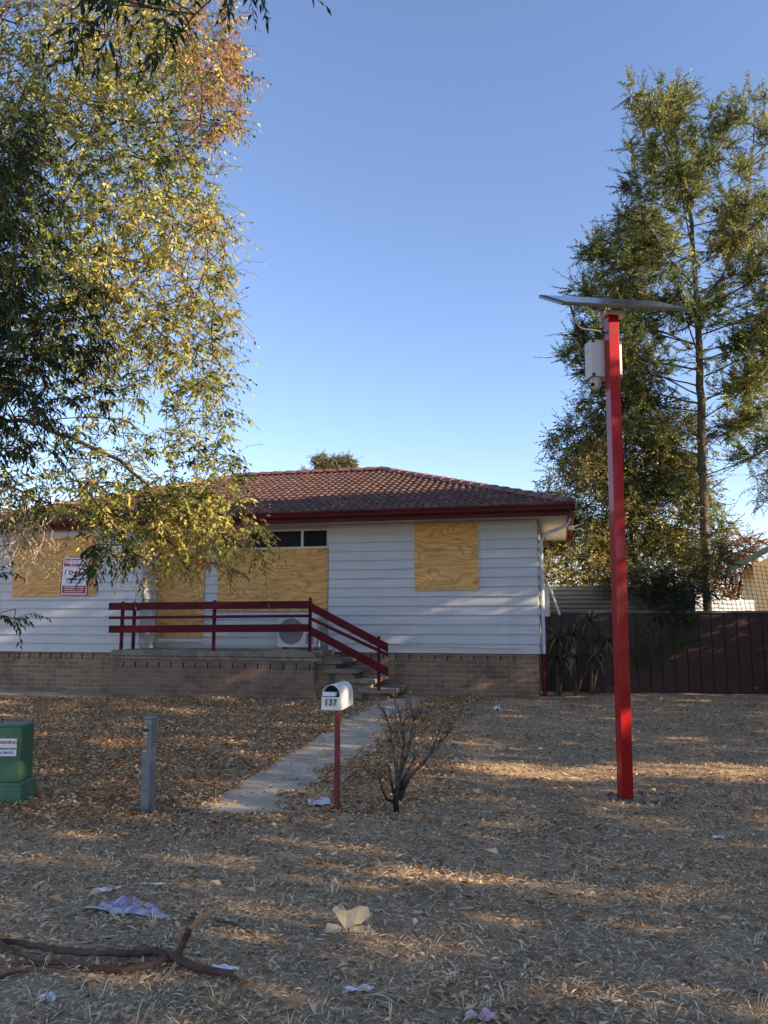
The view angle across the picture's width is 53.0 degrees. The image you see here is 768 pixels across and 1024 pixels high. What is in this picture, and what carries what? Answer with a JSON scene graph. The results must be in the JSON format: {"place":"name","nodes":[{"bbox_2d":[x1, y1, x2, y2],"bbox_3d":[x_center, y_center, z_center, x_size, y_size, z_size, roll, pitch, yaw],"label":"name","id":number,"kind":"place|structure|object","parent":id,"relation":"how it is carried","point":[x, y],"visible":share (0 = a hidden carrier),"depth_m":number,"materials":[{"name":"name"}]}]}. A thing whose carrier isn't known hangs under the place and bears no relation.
{"place":"outdoors","nodes":[
{"label":"outdoors","id":0,"kind":"place"},
{"bbox_2d":[193,695,428,812],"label":"path","id":1,"kind":"structure","parent":0,"point":[258,798],"depth_m":7.76,"materials":[{"name":"concrete"}]},
{"bbox_2d":[307,797,330,804],"bbox_3d":[-0.532,2.369,6.316,0.195,0.010,0.285,1,-8,-10],"label":"newspaper","id":2,"kind":"object","parent":1,"relation":"on","point":[325,800],"visible":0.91,"depth_m":6.29,"materials":[{"name":"paper"}]},
{"bbox_2d":[0,689,767,1023],"bbox_3d":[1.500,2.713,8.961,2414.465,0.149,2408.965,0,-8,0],"label":"ground","id":3,"kind":"structure","parent":0,"point":[34,987],"depth_m":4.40,"materials":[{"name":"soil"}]},
{"bbox_2d":[0,721,36,803],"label":"electricity pillar","id":4,"kind":"structure","parent":3,"relation":"on","point":[18,780],"depth_m":6.39,"materials":[{"name":"green paint"}]},
{"bbox_2d":[38,991,56,1001],"bbox_3d":[-1.344,1.940,3.080,0.073,0.017,0.074,2,-8,-11],"label":"paper scrap","id":5,"kind":"object","parent":3,"relation":"on","point":[50,994],"visible":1,"depth_m":3.07,"materials":[{"name":"white paper"}]},
{"bbox_2d":[88,885,121,891],"bbox_3d":[-1.560,2.112,4.309,0.178,0.016,0.064,2,-8,-16],"label":"paper strip","id":6,"kind":"object","parent":3,"relation":"on","point":[103,889],"visible":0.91,"depth_m":4.31,"materials":[{"name":"white paper"}]},
{"bbox_2d":[85,895,170,918],"bbox_3d":[-1.282,2.058,4.020,0.507,0.028,0.217,-2,-8,12],"label":"newspaper","id":7,"kind":"object","parent":3,"relation":"on","point":[138,909],"visible":0.95,"depth_m":3.98,"materials":[{"name":"white paper"}]},
{"bbox_2d":[0,0,290,608],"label":"ash tree","id":8,"kind":"object","parent":3,"relation":"on","point":[107,83],"visible":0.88,"depth_m":7.12,"materials":[{"name":"green plant"}]},
{"bbox_2d":[140,716,157,812],"bbox_3d":[-1.883,2.043,6.157,0.082,0.785,0.084,-3,-8,20],"label":"marker post","id":9,"kind":"object","parent":3,"relation":"on","point":[148,763],"visible":0.88,"depth_m":6.13,"materials":[{"name":"metal"}]},
{"bbox_2d":[135,882,164,884],"bbox_3d":[-1.325,2.111,4.377,0.194,0.012,0.041,-2,-8,11],"label":"paper strip","id":10,"kind":"object","parent":3,"relation":"on","point":[158,883],"visible":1,"depth_m":4.37,"materials":[{"name":"white paper"}]},
{"bbox_2d":[0,0,331,648],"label":"overhanging gum","id":11,"kind":"object","parent":3,"relation":"on","point":[7,230],"visible":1,"depth_m":5.13,"materials":[{"name":"green plant"}]},
{"bbox_2d":[211,963,238,969],"bbox_3d":[-0.686,1.958,3.312,0.134,0.010,0.052,-1,-8,7],"label":"paper strip","id":12,"kind":"object","parent":3,"relation":"on","point":[224,967],"visible":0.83,"depth_m":3.31,"materials":[{"name":"white paper"}]},
{"bbox_2d":[215,919,258,939],"bbox_3d":[-0.705,2.016,3.731,0.315,0.025,0.032,-6,-10,38],"label":"dry stick","id":13,"kind":"object","parent":3,"relation":"on","point":[235,924],"visible":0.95,"depth_m":3.75,"materials":[{"name":"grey wood"}]},
{"bbox_2d":[0,466,583,700],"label":"weatherboard house","id":14,"kind":"structure","parent":3,"relation":"on","point":[402,581],"depth_m":14.38,"materials":[{"name":"white paint"}]},
{"bbox_2d":[60,557,89,595],"bbox_3d":[-6.196,1.284,15.424,0.619,0.768,0.010,-1,-8,13],"label":"warning sign","id":15,"kind":"object","parent":14,"relation":"attached to","point":[67,575],"visible":0.85,"depth_m":15.43,"materials":[{"name":"white"}]},
{"bbox_2d":[218,528,328,549],"bbox_3d":[-2.203,0.546,15.234,2.371,0.384,0.052,-2,-8,13],"label":"transom window","id":16,"kind":"structure","parent":14,"relation":"in","point":[290,538],"depth_m":15.13,"materials":[{"name":"black glass"}]},
{"bbox_2d":[277,616,320,649],"bbox_3d":[-1.617,2.291,14.606,0.770,0.620,0.293,-2,-8,13],"label":"air conditioner","id":17,"kind":"object","parent":14,"relation":"on","point":[285,640],"visible":0.58,"depth_m":14.48,"materials":[{"name":"grey plastic"}]},
{"bbox_2d":[305,449,362,469],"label":"distant gum","id":18,"kind":"object","parent":3,"relation":"on","point":[334,462],"visible":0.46,"depth_m":60.50,"materials":[{"name":"green plant"}]},
{"bbox_2d":[321,681,352,809],"bbox_3d":[-0.378,1.910,6.208,0.152,1.042,0.408,-2,-8,13],"label":"letterbox","id":19,"kind":"object","parent":3,"relation":"on","point":[337,697],"visible":0.91,"depth_m":6.17,"materials":[{"name":"red paint"}]},
{"bbox_2d":[324,904,372,932],"bbox_3d":[-0.172,1.982,3.759,0.241,0.103,0.088,0,-8,-3],"label":"torn card","id":20,"kind":"object","parent":3,"relation":"on","point":[355,916],"visible":0.97,"depth_m":3.76,"materials":[{"name":"beige cardboard"}]},
{"bbox_2d":[342,984,373,993],"bbox_3d":[-0.105,1.954,3.158,0.142,0.014,0.054,2,-8,-12],"label":"paper scrap","id":21,"kind":"object","parent":3,"relation":"on","point":[349,987],"visible":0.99,"depth_m":3.16,"materials":[{"name":"white paper"}]},
{"bbox_2d":[0,696,767,1023],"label":"gum leaves","id":22,"kind":"object","parent":3,"relation":"on","point":[344,972],"visible":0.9,"depth_m":4.16,"materials":[{"name":"brown plant"}]},
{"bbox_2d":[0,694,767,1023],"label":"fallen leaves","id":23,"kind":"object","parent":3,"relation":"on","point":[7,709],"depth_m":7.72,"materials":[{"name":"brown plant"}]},
{"bbox_2d":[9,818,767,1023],"bbox_3d":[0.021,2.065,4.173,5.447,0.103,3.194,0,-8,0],"label":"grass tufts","id":24,"kind":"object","parent":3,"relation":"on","point":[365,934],"visible":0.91,"depth_m":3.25,"materials":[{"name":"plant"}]},
{"bbox_2d":[367,686,457,814],"bbox_3d":[0.217,1.883,6.061,0.721,0.994,0.432,0,-8,0],"label":"bare shrub","id":25,"kind":"object","parent":3,"relation":"on","point":[398,791],"visible":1,"depth_m":6.01,"materials":[{"name":"brown plant"}]},
{"bbox_2d":[462,1007,498,1022],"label":"rag","id":26,"kind":"object","parent":3,"relation":"on","point":[470,1014],"visible":1,"depth_m":2.91,"materials":[{"name":"pink fabric"}]},
{"bbox_2d":[546,645,578,695],"bbox_3d":[3.243,2.914,14.103,0.808,0.928,0.928,-3,-9,23],"label":"tall aloe","id":27,"kind":"object","parent":3,"relation":"on","point":[556,658],"visible":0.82,"depth_m":14.03,"materials":[{"name":"green plant"}]},
{"bbox_2d":[545,623,591,695],"bbox_3d":[3.369,2.719,14.381,1.223,1.394,0.932,5,-9,-32],"label":"tall aloe","id":28,"kind":"object","parent":3,"relation":"on","point":[556,640],"visible":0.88,"depth_m":14.29,"materials":[{"name":"green plant"}]},
{"bbox_2d":[546,496,601,585],"bbox_3d":[5.916,2.110,24.518,2.846,5.392,3.640,-2,-8,16],"label":"garden tree","id":29,"kind":"object","parent":3,"relation":"on","point":[550,570],"visible":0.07,"depth_m":24.44,"materials":[{"name":"green plant"}]},
{"bbox_2d":[553,640,613,695],"bbox_3d":[3.674,2.861,14.049,1.334,1.028,1.069,0,-8,0],"label":"tall aloe","id":30,"kind":"object","parent":3,"relation":"on","point":[573,656],"visible":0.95,"depth_m":14.05,"materials":[{"name":"green plant"}]},
{"bbox_2d":[568,609,633,694],"bbox_3d":[3.965,2.616,14.340,1.216,1.588,0.959,0,-8,0],"label":"tall aloe","id":31,"kind":"object","parent":3,"relation":"on","point":[590,617],"visible":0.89,"depth_m":14.30,"materials":[{"name":"green plant"}]},
{"bbox_2d":[605,687,613,692],"bbox_3d":[4.383,3.433,14.855,0.230,0.110,0.077,0,-8,2],"label":"clay brick","id":32,"kind":"object","parent":3,"relation":"on","point":[609,689],"visible":0.71,"depth_m":14.82,"materials":[{"name":"red brick"}]},
{"bbox_2d":[539,295,688,802],"bbox_3d":[2.129,0.198,6.867,1.355,4.727,0.519,2,-8,-16],"label":"camera pole","id":33,"kind":"object","parent":3,"relation":"on","point":[603,360],"visible":0.97,"depth_m":6.83,"materials":[{"name":"red metal"}]},
{"bbox_2d":[549,586,695,610],"bbox_3d":[4.763,2.644,15.618,3.111,2.266,0.093,-1,-8,4],"label":"iron screen","id":34,"kind":"object","parent":3,"relation":"on","point":[573,598],"visible":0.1,"depth_m":15.74,"materials":[{"name":"metal"}]},
{"bbox_2d":[530,371,739,590],"bbox_3d":[6.114,-0.020,19.083,5.814,8.110,4.566,0,-8,0],"label":"broadleaf tree","id":35,"kind":"object","parent":3,"relation":"on","point":[589,458],"visible":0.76,"depth_m":18.35,"materials":[{"name":"green plant"}]},
{"bbox_2d":[536,63,767,610],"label":"tall conifer","id":36,"kind":"object","parent":3,"relation":"on","point":[682,174],"visible":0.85,"depth_m":17.99,"materials":[{"name":"green plant"}]},
{"bbox_2d":[541,611,767,693],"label":"steel fence","id":37,"kind":"object","parent":3,"relation":"on","point":[733,657],"visible":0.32,"depth_m":14.78,"materials":[{"name":"brown metal"}]},
{"bbox_2d":[629,611,680,691],"bbox_3d":[5.049,2.658,14.562,1.023,1.554,0.888,0,-8,0],"label":"sapling","id":38,"kind":"object","parent":3,"relation":"on","point":[660,650],"visible":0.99,"depth_m":14.50,"materials":[{"name":"plant"}]},
{"bbox_2d":[577,525,752,648],"bbox_3d":[5.775,1.901,15.577,3.408,3.347,2.260,5,-9,-31],"label":"overhanging shrub","id":39,"kind":"object","parent":3,"relation":"on","point":[659,581],"visible":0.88,"depth_m":15.42,"materials":[{"name":"green plant"}]},
{"bbox_2d":[660,598,710,679],"bbox_3d":[5.668,2.484,14.542,1.031,1.892,0.927,0,-8,0],"label":"sapling","id":40,"kind":"object","parent":3,"relation":"on","point":[686,640],"visible":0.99,"depth_m":14.47,"materials":[{"name":"plant"}]},
{"bbox_2d":[712,835,724,838],"bbox_3d":[2.293,2.233,5.294,0.124,0.010,0.085,0,-8,0],"label":"paper scrap","id":41,"kind":"object","parent":3,"relation":"on","point":[716,836],"visible":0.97,"depth_m":5.30,"materials":[{"name":"white paper"}]},
{"bbox_2d":[677,522,767,599],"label":"autumn tree","id":42,"kind":"object","parent":3,"relation":"on","point":[743,553],"visible":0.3,"depth_m":32.61,"materials":[{"name":"orange plant"}]},
{"bbox_2d":[695,600,754,610],"bbox_3d":[9.208,3.502,20.749,1.674,2.244,0.093,0,-8,0],"label":"white iron sheet","id":43,"kind":"object","parent":3,"relation":"on","point":[743,604],"visible":0.24,"depth_m":20.85,"materials":[{"name":"metal"}]},
{"bbox_2d":[698,561,767,610],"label":"wire mesh","id":44,"kind":"object","parent":3,"relation":"on","point":[754,582],"visible":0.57,"depth_m":15.54,"materials":[{"name":"metal"}]},
{"bbox_2d":[739,421,767,519],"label":"sparse gum","id":45,"kind":"object","parent":3,"relation":"on","point":[760,492],"visible":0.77,"depth_m":26.54,"materials":[{"name":"green plant"}]},
{"bbox_2d":[0,0,767,599],"label":"sky","id":46,"kind":"structure","parent":0,"point":[415,179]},
{"bbox_2d":[587,687,600,692],"bbox_3d":[3.995,3.392,14.646,0.230,0.110,0.077,0,-8,-3],"label":"clay brick","id":47,"kind":"object","parent":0,"point":[597,689],"visible":0.68,"depth_m":14.61,"materials":[{"name":"red brick"}]},
{"bbox_2d":[596,789,685,807],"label":"loose soil","id":48,"kind":"structure","parent":0,"point":[642,801],"depth_m":6.41,"materials":[{"name":"brown soil"}]},
{"bbox_2d":[718,546,767,610],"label":"cream house","id":49,"kind":"structure","parent":0,"point":[753,556],"depth_m":22.88,"materials":[{"name":"beige brick"}]}
]}

